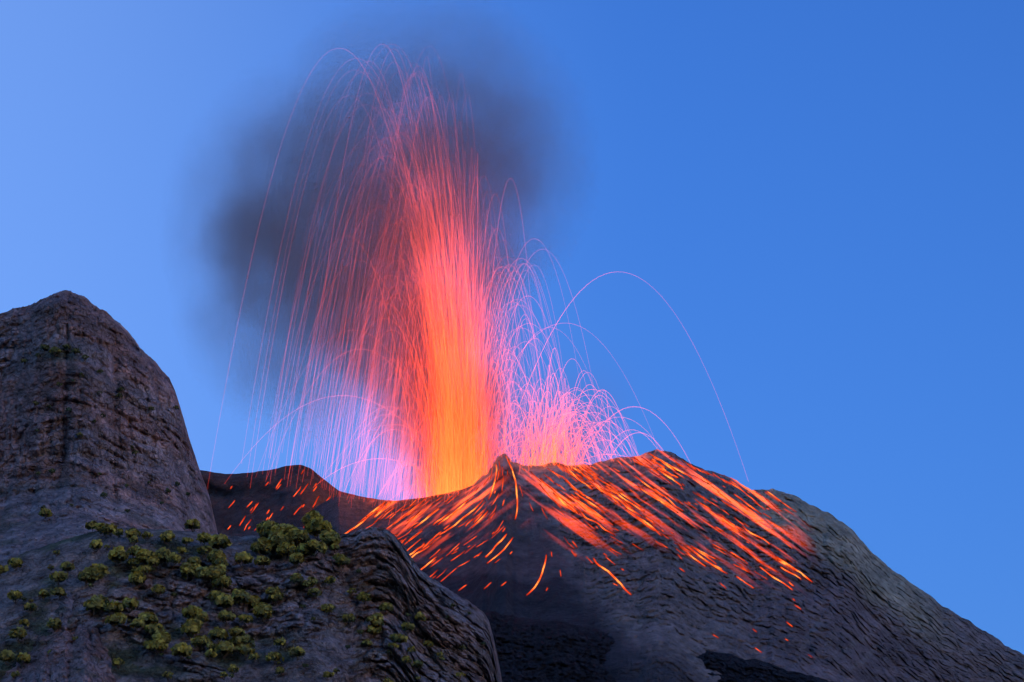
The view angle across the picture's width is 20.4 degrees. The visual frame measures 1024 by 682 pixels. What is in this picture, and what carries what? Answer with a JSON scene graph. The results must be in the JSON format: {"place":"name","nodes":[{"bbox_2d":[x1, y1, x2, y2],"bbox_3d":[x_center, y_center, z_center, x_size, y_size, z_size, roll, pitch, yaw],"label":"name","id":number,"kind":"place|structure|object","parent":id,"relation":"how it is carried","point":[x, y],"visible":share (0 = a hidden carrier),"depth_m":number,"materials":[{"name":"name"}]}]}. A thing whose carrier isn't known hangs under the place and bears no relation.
{"place":"outdoors","nodes":[
{"label":"outdoors","id":0,"kind":"place"},
{"bbox_2d":[0,290,217,681],"bbox_3d":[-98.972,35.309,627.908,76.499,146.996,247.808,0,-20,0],"label":"peak","id":1,"kind":"structure","parent":0,"point":[157,438],"depth_m":678.74,"materials":[{"name":"grey stone"}]},
{"bbox_2d":[0,527,501,681],"bbox_3d":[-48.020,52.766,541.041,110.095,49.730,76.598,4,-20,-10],"label":"ridge","id":2,"kind":"structure","parent":0,"point":[393,573],"depth_m":541.71,"materials":[{"name":"grey stone"}]},
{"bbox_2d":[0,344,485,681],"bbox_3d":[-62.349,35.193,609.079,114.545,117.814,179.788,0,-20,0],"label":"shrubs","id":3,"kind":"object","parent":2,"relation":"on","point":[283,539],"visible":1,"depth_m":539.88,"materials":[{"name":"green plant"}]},
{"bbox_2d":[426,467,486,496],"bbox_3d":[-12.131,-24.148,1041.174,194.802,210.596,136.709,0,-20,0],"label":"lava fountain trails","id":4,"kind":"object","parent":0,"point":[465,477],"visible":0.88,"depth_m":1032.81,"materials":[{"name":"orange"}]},
{"bbox_2d":[0,0,1023,654],"label":"sky","id":5,"kind":"structure","parent":0,"point":[376,248],"materials":[{"name":"blue"}]},
{"bbox_2d":[481,610,832,681],"bbox_3d":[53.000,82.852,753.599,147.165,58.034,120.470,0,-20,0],"label":"hardened lava flow","id":6,"kind":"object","parent":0,"point":[532,650],"depth_m":776.41,"materials":[{"name":"black stone"}]},
{"bbox_2d":[304,449,1023,681],"bbox_3d":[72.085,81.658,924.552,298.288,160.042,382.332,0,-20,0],"label":"cone","id":7,"kind":"object","parent":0,"point":[865,614],"visible":0.73,"depth_m":936.75,"materials":[{"name":"grey stone"}]},
{"bbox_2d":[200,465,378,536],"bbox_3d":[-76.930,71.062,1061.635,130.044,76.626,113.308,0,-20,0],"label":"rim","id":8,"kind":"object","parent":7,"relation":"attached to","point":[245,490],"visible":0.14,"depth_m":1086.36,"materials":[{"name":"brown stone"}]},
{"bbox_2d":[227,453,812,657],"bbox_3d":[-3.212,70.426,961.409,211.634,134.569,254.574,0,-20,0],"label":"lava streaks","id":9,"kind":"object","parent":7,"relation":"on","point":[560,498],"visible":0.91,"depth_m":969.43,"materials":[{"name":"orange liquid"}]}
]}

